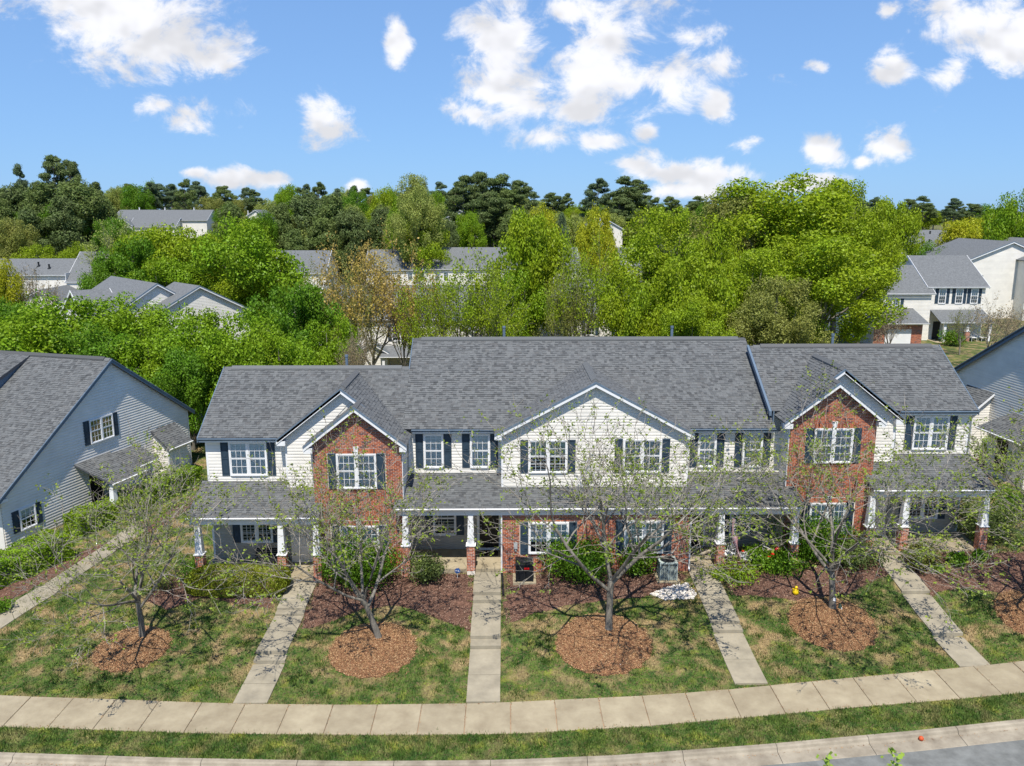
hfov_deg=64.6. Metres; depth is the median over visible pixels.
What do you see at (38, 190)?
pine tree
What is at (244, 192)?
pine tree
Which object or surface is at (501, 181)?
pine tree
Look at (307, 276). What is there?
tree
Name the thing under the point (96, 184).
pine tree
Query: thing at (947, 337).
shrub
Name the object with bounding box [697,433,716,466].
window
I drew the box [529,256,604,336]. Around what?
tree
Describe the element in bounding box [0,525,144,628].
side path
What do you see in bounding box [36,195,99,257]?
pine tree
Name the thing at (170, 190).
pine tree
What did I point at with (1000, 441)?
door
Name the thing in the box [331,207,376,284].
pine tree
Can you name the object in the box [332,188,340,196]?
pine tree
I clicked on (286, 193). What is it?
tree
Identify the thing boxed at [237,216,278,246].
tree
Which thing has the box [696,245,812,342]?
tree
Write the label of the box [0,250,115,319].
house
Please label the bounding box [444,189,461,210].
pine tree
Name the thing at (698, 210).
tree
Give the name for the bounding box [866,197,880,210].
pine tree
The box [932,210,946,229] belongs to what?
pine tree
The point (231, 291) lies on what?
tree
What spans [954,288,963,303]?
window
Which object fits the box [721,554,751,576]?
shrub
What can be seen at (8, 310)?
maple tree
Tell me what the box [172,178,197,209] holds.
pine tree
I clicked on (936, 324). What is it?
door
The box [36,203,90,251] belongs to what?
tree
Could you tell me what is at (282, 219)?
pine tree
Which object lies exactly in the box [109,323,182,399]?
maple tree
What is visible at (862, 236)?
tree
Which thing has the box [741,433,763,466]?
window
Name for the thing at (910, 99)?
sky
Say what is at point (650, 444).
window
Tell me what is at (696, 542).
door
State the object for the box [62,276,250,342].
house
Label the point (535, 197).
pine tree
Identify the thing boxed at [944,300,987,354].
tree
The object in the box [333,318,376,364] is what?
tree
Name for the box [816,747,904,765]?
street tree
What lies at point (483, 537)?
door
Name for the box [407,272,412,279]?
window
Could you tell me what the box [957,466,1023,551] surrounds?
grass
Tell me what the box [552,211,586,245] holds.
tree
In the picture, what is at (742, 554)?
tablecloth
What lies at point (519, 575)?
air conditioner
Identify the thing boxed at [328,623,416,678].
mulch ring
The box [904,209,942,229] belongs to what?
tree
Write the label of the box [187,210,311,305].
tree
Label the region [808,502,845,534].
window
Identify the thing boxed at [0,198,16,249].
pine tree
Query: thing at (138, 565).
street tree
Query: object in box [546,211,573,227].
tree
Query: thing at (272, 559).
bench
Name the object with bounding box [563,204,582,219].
tree
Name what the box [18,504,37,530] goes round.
window
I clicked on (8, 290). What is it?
tree
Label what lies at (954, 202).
pine tree
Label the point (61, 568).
bark mulch
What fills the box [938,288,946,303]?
window
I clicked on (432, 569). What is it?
shrub
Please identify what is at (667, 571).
air conditioner
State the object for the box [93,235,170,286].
tree
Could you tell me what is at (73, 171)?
pine tree
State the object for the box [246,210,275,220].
house
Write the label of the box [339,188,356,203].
tree
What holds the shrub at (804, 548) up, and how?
on the mulch bed at (815, 592)
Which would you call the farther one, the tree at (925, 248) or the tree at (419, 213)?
the tree at (419, 213)
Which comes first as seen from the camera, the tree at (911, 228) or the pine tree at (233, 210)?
the tree at (911, 228)
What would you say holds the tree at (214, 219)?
on the ground at (972, 347)
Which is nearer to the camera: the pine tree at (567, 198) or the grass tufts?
the grass tufts
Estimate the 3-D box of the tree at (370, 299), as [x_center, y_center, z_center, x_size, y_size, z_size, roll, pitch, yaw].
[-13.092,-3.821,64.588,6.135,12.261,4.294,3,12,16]
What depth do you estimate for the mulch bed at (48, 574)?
36.44 m
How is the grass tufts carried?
on the ground at (972, 347)
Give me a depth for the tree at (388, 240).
155.83 m
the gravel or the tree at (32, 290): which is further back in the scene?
the tree at (32, 290)
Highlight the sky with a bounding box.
[0,0,1023,211]
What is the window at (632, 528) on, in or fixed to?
in the townhouse row at (430, 392)
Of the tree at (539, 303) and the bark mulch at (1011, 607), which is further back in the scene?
the tree at (539, 303)
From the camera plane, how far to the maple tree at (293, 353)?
52.88 m
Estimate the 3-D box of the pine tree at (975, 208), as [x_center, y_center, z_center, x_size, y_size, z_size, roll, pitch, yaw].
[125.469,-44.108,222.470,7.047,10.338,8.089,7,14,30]
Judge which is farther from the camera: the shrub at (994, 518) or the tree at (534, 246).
the tree at (534, 246)
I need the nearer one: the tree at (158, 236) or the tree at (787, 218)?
the tree at (787, 218)
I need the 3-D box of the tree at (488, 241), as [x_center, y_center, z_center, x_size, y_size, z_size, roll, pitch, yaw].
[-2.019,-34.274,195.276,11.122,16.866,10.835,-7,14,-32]
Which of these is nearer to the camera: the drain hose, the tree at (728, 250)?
the drain hose
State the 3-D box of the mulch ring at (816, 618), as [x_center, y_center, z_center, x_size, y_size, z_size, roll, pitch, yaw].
[12.848,9.638,32.510,3.541,0.675,3.437,0,12,-1]
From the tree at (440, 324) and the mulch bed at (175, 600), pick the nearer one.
the mulch bed at (175, 600)
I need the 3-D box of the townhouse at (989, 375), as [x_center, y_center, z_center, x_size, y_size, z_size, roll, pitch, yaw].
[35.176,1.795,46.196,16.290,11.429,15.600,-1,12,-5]
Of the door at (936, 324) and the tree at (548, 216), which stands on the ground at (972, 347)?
the tree at (548, 216)
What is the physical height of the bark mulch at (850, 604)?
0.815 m
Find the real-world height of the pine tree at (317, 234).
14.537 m
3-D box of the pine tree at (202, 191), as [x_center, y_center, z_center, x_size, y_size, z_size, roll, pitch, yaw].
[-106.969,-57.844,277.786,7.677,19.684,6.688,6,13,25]
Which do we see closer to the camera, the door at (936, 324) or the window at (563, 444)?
the window at (563, 444)
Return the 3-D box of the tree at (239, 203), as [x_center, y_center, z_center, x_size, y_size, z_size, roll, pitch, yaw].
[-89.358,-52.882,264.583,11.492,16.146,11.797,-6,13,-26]
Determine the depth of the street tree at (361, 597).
30.32 m
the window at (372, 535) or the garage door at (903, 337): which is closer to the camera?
the window at (372, 535)
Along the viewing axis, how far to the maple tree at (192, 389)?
52.75 m
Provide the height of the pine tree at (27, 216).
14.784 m
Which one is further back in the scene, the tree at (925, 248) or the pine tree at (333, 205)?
the pine tree at (333, 205)
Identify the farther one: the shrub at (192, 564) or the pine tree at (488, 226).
the pine tree at (488, 226)
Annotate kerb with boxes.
[0,719,1023,765]
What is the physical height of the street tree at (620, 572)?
10.436 m
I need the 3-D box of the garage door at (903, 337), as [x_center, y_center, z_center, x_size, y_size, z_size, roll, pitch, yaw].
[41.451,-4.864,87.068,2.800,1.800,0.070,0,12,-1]
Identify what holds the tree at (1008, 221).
on the ground at (972, 347)
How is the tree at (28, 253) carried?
on the ground at (972, 347)
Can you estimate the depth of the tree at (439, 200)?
266.75 m
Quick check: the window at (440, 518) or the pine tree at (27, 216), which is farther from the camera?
the pine tree at (27, 216)
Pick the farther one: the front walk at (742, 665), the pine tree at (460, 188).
the pine tree at (460, 188)
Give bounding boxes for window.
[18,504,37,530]
[88,413,114,443]
[228,442,267,475]
[240,525,273,542]
[336,453,376,488]
[340,525,379,558]
[392,326,403,341]
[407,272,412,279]
[423,434,443,467]
[433,515,455,535]
[443,272,448,280]
[470,434,489,467]
[528,440,567,472]
[528,522,568,553]
[622,439,661,472]
[624,521,663,553]
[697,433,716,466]
[729,514,750,534]
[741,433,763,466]
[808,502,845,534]
[812,428,853,462]
[884,299,900,307]
[909,497,939,518]
[911,416,950,449]
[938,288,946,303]
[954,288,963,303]
[970,288,978,303]
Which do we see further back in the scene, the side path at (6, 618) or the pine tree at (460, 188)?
the pine tree at (460, 188)
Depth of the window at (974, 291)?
90.38 m
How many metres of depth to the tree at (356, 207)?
168.17 m
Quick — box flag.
[725,518,740,558]
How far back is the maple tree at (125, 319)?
65.28 m
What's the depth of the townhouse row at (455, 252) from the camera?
147.36 m
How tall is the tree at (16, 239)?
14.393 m
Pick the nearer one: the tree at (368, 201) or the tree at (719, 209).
the tree at (719, 209)
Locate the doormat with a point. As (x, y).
(495, 552)
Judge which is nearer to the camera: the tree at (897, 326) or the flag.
the flag
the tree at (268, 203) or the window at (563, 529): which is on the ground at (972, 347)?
the tree at (268, 203)
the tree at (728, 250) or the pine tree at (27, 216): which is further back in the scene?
the pine tree at (27, 216)
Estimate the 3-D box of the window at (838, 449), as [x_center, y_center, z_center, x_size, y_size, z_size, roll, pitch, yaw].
[14.625,2.858,36.884,1.770,1.630,0.110,0,12,-1]
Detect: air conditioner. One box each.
[513,557,535,584]
[653,556,680,583]
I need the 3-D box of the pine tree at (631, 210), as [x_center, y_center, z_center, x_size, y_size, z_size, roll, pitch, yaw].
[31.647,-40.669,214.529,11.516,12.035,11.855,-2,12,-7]
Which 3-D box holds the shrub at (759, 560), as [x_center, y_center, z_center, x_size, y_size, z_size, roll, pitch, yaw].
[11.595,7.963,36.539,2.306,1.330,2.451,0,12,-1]
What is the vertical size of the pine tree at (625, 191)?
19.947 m
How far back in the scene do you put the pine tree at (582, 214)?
266.85 m
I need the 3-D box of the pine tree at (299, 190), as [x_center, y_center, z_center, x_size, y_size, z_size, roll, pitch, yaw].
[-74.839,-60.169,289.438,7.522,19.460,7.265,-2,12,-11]
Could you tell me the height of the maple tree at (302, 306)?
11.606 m
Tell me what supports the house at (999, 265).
on the ground at (972, 347)
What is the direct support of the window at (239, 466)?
in the townhouse row at (430, 392)
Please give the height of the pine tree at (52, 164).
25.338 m
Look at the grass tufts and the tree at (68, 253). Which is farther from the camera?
the tree at (68, 253)
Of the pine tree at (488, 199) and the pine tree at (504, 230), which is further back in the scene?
the pine tree at (488, 199)
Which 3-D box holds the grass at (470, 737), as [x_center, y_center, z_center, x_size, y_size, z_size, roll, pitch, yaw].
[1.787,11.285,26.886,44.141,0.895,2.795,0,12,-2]
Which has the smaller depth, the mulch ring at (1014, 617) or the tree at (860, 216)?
the mulch ring at (1014, 617)
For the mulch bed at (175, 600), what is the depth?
34.97 m
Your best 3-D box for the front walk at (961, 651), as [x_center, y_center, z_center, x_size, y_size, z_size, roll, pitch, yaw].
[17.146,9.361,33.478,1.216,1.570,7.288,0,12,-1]
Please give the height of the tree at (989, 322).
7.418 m
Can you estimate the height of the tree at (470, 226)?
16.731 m
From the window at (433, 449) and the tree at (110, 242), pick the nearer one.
the window at (433, 449)
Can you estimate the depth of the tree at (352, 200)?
203.57 m
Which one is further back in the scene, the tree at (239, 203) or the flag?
the tree at (239, 203)
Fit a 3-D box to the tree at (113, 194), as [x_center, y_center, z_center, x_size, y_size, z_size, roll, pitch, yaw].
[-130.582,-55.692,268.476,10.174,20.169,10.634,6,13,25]
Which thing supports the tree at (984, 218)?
on the ground at (972, 347)
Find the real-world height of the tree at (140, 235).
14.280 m
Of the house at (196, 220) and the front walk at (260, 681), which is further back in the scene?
the house at (196, 220)
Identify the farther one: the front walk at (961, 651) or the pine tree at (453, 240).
the pine tree at (453, 240)
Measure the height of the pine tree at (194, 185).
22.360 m
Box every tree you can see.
[0,182,38,213]
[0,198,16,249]
[0,208,54,258]
[0,216,43,258]
[0,255,30,308]
[0,289,138,369]
[0,296,50,350]
[0,417,259,671]
[10,241,57,258]
[11,163,29,203]
[14,180,54,245]
[14,263,65,313]
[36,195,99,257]
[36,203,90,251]
[38,154,71,201]
[40,319,147,377]
[50,177,112,255]
[56,241,93,257]
[59,159,81,181]
[61,290,178,368]
[76,256,118,289]
[77,215,154,275]
[81,190,119,246]
[89,181,110,204]
[90,216,134,250]
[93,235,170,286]
[102,186,127,212]
[103,227,189,279]
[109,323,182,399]
[119,183,156,209]
[125,256,214,290]
[129,220,224,290]
[142,177,163,209]
[142,181,162,209]
[142,301,236,408]
[146,346,229,450]
[152,183,173,209]
[161,184,183,209]
[168,188,192,209]
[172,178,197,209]
[181,406,462,638]
[183,230,227,292]
[185,181,207,207]
[186,306,285,403]
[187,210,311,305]
[190,185,209,209]
[194,195,224,215]
[209,260,294,324]
[211,193,226,203]
[211,200,243,247]
[211,206,246,232]
[212,215,247,231]
[215,185,238,204]
[232,197,254,214]
[236,324,323,364]
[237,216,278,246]
[239,187,257,202]
[242,277,343,357]
[243,189,265,212]
[251,207,278,247]
[253,198,275,212]
[273,202,294,248]
[274,184,296,217]
[283,228,309,249]
[287,189,323,235]
[295,187,304,194]
[297,309,362,364]
[298,221,337,249]
[301,249,359,334]
[302,183,310,194]
[302,218,345,282]
[305,194,361,276]
[309,217,440,364]
[310,181,327,202]
[320,264,388,360]
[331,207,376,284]
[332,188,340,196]
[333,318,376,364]
[336,203,371,261]
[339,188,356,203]
[341,185,369,215]
[346,185,360,203]
[357,187,372,203]
[363,260,450,365]
[365,185,396,219]
[366,194,378,206]
[368,204,393,248]
[382,172,446,266]
[383,197,411,248]
[390,232,528,349]
[391,272,469,354]
[397,219,450,278]
[427,389,781,630]
[428,181,447,198]
[430,189,447,216]
[439,217,460,246]
[443,175,482,224]
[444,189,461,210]
[446,257,538,336]
[454,198,490,233]
[454,210,487,246]
[460,171,505,224]
[475,211,500,246]
[476,191,512,246]
[485,173,523,212]
[485,206,574,336]
[485,212,504,246]
[488,261,552,336]
[494,204,516,236]
[496,205,528,246]
[506,200,560,273]
[508,179,538,217]
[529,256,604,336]
[530,195,539,204]
[532,198,557,212]
[540,220,623,336]
[541,192,564,211]
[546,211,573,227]
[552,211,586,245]
[555,212,569,244]
[557,193,573,212]
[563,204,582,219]
[566,211,586,228]
[574,200,620,278]
[578,197,599,218]
[581,178,611,218]
[585,203,605,215]
[592,273,665,336]
[594,204,714,330]
[599,196,635,226]
[603,213,627,242]
[606,175,647,210]
[621,208,647,246]
[626,218,645,238]
[631,179,652,212]
[634,219,677,276]
[647,197,663,213]
[648,247,739,335]
[657,294,737,335]
[658,196,681,214]
[675,186,770,270]
[675,211,703,255]
[677,224,748,283]
[685,360,1021,629]
[686,195,710,212]
[694,203,712,220]
[696,168,896,310]
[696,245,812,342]
[721,274,838,345]
[746,226,909,343]
[806,175,895,340]
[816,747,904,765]
[847,218,909,343]
[850,205,872,221]
[863,195,926,258]
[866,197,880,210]
[870,294,910,343]
[898,239,947,258]
[900,199,916,219]
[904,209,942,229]
[910,195,938,229]
[930,386,1023,550]
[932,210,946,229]
[934,215,998,246]
[940,198,965,222]
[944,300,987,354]
[945,205,959,221]
[959,203,984,220]
[962,291,1023,347]
[964,203,1000,223]
[972,213,995,224]
[981,188,1023,240]
[994,298,1023,337]
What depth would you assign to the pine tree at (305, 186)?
311.65 m
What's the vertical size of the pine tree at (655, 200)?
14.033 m
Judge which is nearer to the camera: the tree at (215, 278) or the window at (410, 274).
the tree at (215, 278)
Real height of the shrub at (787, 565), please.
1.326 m
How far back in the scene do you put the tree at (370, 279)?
64.02 m
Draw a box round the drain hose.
[501,573,504,595]
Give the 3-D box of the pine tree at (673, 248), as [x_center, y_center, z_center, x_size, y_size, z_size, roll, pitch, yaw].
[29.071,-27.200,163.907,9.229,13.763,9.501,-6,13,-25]
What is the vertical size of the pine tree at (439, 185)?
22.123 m
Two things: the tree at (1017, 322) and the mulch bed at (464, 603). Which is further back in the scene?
the tree at (1017, 322)
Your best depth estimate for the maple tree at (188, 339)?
56.37 m
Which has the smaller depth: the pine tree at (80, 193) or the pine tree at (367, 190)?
the pine tree at (80, 193)
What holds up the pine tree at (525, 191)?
on the ground at (972, 347)
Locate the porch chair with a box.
[725,540,735,555]
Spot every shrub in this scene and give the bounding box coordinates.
[0,596,15,612]
[99,488,157,521]
[138,562,178,592]
[175,555,210,580]
[184,563,290,597]
[309,531,411,595]
[405,549,447,585]
[536,532,619,588]
[614,539,660,576]
[710,567,732,580]
[711,556,770,588]
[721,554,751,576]
[741,542,793,573]
[760,510,867,567]
[760,549,810,577]
[827,528,895,572]
[898,539,943,573]
[929,562,945,571]
[936,330,967,345]
[944,550,969,567]
[947,497,1019,544]
[970,548,989,563]
[990,482,1023,511]
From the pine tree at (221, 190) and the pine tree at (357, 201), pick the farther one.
the pine tree at (221, 190)
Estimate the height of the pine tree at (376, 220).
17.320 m
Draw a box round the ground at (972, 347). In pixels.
[0,223,1023,765]
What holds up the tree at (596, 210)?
on the ground at (972, 347)
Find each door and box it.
[89,476,104,504]
[479,515,498,546]
[691,515,703,545]
[884,329,911,343]
[931,321,939,338]
[993,438,1008,474]
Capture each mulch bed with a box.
[0,496,194,602]
[148,577,277,609]
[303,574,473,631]
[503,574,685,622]
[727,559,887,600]
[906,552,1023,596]
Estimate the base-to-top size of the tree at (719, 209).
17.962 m
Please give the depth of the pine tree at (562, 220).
164.66 m
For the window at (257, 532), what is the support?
in the townhouse row at (430, 392)
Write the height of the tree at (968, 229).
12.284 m
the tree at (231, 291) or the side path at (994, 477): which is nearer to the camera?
the side path at (994, 477)
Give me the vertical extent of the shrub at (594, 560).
2.536 m
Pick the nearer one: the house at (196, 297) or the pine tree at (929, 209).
the house at (196, 297)
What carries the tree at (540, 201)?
on the ground at (972, 347)
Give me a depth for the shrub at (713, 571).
36.06 m
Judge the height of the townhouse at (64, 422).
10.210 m
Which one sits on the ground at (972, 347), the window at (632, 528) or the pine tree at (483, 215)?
the pine tree at (483, 215)
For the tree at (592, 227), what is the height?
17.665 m
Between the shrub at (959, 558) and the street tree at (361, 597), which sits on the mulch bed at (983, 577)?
the shrub at (959, 558)
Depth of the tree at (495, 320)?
63.05 m
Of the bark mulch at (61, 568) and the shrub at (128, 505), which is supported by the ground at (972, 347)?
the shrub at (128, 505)
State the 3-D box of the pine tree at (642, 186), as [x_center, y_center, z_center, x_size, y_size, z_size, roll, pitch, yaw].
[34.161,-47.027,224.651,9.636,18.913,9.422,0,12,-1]
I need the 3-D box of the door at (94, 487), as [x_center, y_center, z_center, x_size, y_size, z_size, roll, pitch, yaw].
[-22.765,5.981,44.471,0.040,2.050,0.900,3,12,16]
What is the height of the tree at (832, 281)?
14.052 m
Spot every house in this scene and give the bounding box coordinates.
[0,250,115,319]
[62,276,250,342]
[117,208,217,237]
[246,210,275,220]
[262,250,338,313]
[585,218,623,246]
[826,255,994,343]
[901,230,956,253]
[925,237,1023,320]
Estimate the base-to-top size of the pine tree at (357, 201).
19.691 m
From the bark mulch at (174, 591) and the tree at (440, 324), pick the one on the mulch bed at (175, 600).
the bark mulch at (174, 591)
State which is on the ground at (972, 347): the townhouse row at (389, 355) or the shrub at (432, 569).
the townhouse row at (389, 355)
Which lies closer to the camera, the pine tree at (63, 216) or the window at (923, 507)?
the window at (923, 507)
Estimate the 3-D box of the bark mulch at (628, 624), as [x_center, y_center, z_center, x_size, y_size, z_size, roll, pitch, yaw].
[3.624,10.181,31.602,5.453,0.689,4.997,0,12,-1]
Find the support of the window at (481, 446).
in the townhouse row at (430, 392)
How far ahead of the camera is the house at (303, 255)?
126.22 m
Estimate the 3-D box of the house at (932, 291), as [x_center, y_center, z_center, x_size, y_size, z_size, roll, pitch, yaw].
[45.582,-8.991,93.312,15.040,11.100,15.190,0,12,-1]
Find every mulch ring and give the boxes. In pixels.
[92,628,170,672]
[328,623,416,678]
[555,615,651,675]
[789,598,877,651]
[993,592,1023,633]
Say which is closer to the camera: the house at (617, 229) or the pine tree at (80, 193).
the pine tree at (80, 193)
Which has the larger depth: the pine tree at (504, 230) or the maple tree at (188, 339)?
the pine tree at (504, 230)
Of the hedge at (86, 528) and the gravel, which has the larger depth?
the hedge at (86, 528)
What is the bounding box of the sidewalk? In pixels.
[0,661,1023,735]
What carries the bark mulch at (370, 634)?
on the mulch ring at (371, 658)
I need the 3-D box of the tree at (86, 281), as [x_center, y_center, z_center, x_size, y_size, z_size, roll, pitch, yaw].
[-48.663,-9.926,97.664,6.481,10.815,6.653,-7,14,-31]
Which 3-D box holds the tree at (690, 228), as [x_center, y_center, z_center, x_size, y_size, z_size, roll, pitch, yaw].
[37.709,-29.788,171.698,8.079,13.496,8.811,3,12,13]
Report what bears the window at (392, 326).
in the townhouse row at (389, 355)
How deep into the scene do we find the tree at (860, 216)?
181.06 m
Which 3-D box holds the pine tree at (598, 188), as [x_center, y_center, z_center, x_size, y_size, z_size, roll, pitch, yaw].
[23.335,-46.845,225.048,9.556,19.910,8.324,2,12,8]
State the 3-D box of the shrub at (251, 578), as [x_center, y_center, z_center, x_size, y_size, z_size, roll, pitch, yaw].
[-11.974,8.628,35.439,4.527,1.212,1.681,0,12,-1]
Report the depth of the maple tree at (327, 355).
58.17 m
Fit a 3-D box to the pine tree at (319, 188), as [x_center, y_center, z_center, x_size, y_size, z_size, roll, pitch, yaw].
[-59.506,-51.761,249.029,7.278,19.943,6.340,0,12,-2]
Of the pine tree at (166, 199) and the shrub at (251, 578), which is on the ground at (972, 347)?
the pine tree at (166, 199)
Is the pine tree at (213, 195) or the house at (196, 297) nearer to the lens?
the house at (196, 297)
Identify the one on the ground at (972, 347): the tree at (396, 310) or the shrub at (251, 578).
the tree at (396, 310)
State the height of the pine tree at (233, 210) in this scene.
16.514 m
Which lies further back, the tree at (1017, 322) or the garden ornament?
the tree at (1017, 322)
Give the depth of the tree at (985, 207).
224.74 m
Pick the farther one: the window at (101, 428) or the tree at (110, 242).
the tree at (110, 242)
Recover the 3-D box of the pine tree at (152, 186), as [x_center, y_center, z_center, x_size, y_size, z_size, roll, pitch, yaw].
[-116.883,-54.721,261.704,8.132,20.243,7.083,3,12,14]
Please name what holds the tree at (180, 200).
on the ground at (972, 347)
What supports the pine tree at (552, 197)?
on the ground at (972, 347)
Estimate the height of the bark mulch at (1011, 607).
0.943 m
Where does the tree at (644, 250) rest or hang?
on the ground at (972, 347)
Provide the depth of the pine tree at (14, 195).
174.75 m
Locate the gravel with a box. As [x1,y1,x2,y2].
[650,582,696,599]
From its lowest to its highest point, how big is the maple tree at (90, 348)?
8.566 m
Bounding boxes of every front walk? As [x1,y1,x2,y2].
[233,582,316,703]
[466,572,500,703]
[689,571,767,684]
[874,555,989,667]
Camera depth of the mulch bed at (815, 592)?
35.15 m
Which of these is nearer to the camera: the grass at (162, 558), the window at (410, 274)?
the grass at (162, 558)
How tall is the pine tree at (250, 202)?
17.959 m
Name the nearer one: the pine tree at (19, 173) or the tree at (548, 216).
the tree at (548, 216)
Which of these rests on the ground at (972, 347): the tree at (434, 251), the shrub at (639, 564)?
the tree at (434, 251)
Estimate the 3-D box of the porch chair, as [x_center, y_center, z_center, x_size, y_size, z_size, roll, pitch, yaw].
[9.941,7.748,37.270,0.652,0.986,0.612,-7,14,-30]
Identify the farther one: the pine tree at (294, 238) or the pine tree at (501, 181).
the pine tree at (501, 181)
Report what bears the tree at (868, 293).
on the ground at (972, 347)
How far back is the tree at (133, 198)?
255.38 m
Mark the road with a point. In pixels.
(1009, 753)
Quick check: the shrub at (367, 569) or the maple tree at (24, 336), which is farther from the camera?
the maple tree at (24, 336)
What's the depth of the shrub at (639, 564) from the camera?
35.98 m
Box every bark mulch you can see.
[0,497,194,599]
[81,615,182,675]
[144,573,277,609]
[320,616,429,685]
[547,606,658,682]
[779,593,895,655]
[985,586,1023,635]
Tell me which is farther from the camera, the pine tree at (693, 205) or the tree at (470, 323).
the pine tree at (693, 205)
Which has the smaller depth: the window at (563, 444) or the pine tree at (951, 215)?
the window at (563, 444)
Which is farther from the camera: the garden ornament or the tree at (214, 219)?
the tree at (214, 219)
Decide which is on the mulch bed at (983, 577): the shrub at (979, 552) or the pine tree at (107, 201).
the shrub at (979, 552)
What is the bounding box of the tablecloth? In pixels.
[739,551,761,559]
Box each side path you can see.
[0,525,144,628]
[982,470,1009,485]
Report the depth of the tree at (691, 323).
55.99 m
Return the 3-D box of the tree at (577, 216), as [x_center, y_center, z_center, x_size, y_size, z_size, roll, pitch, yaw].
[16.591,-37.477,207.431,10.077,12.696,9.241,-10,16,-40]
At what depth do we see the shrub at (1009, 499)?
41.19 m
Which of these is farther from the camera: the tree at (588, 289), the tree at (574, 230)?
the tree at (574, 230)
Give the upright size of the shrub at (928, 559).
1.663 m
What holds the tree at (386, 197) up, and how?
on the ground at (972, 347)
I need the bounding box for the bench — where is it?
[253,548,277,562]
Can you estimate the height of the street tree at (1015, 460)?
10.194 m
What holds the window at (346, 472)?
in the townhouse row at (430, 392)
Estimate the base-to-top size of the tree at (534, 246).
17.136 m
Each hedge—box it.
[0,529,74,588]
[62,465,203,538]
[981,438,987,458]
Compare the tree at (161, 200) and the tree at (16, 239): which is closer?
the tree at (16, 239)
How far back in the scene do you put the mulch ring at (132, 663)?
31.14 m
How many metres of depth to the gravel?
34.83 m
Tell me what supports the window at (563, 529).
in the townhouse row at (430, 392)
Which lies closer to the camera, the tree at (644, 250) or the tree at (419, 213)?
the tree at (644, 250)
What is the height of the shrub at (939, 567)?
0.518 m
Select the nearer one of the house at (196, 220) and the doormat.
the doormat
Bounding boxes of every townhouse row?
[185,326,995,582]
[319,278,650,365]
[366,247,641,284]
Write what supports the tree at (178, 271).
on the ground at (972, 347)
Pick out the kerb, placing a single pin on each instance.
(903, 742)
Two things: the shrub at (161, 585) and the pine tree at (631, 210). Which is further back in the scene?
the pine tree at (631, 210)
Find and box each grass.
[0,421,213,564]
[0,691,1023,761]
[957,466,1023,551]
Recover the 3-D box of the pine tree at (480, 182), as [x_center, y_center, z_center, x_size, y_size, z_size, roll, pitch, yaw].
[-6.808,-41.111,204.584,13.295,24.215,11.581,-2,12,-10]
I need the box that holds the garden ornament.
[792,586,798,594]
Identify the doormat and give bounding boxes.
[480,550,497,555]
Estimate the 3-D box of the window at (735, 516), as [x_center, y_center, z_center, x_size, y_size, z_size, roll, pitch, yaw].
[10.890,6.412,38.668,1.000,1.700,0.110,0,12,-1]
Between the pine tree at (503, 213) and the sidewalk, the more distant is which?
the pine tree at (503, 213)
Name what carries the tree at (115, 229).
on the ground at (972, 347)
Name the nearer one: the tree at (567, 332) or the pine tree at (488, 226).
the tree at (567, 332)
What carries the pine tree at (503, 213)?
on the ground at (972, 347)
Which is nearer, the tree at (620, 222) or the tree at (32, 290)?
the tree at (32, 290)
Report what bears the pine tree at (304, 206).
on the ground at (972, 347)
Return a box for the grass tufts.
[0,576,1023,761]
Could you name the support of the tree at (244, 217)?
on the ground at (972, 347)
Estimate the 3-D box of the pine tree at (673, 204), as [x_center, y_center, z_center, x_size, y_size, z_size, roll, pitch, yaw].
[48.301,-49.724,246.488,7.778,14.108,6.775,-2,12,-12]
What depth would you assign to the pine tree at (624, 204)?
208.31 m
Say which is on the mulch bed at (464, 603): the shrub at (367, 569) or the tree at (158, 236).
the shrub at (367, 569)
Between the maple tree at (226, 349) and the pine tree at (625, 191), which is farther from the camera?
the pine tree at (625, 191)
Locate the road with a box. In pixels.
[764,740,1023,765]
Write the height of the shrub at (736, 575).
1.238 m
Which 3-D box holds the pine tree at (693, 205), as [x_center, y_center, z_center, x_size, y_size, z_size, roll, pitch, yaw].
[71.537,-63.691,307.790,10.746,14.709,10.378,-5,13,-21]
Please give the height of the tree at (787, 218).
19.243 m
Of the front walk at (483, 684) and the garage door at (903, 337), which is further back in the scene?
the garage door at (903, 337)
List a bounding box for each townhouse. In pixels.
[0,350,194,549]
[954,326,1023,489]
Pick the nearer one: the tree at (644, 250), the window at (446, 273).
the tree at (644, 250)
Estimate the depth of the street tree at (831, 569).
30.80 m
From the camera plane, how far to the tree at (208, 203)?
244.28 m
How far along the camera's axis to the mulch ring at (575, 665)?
31.23 m

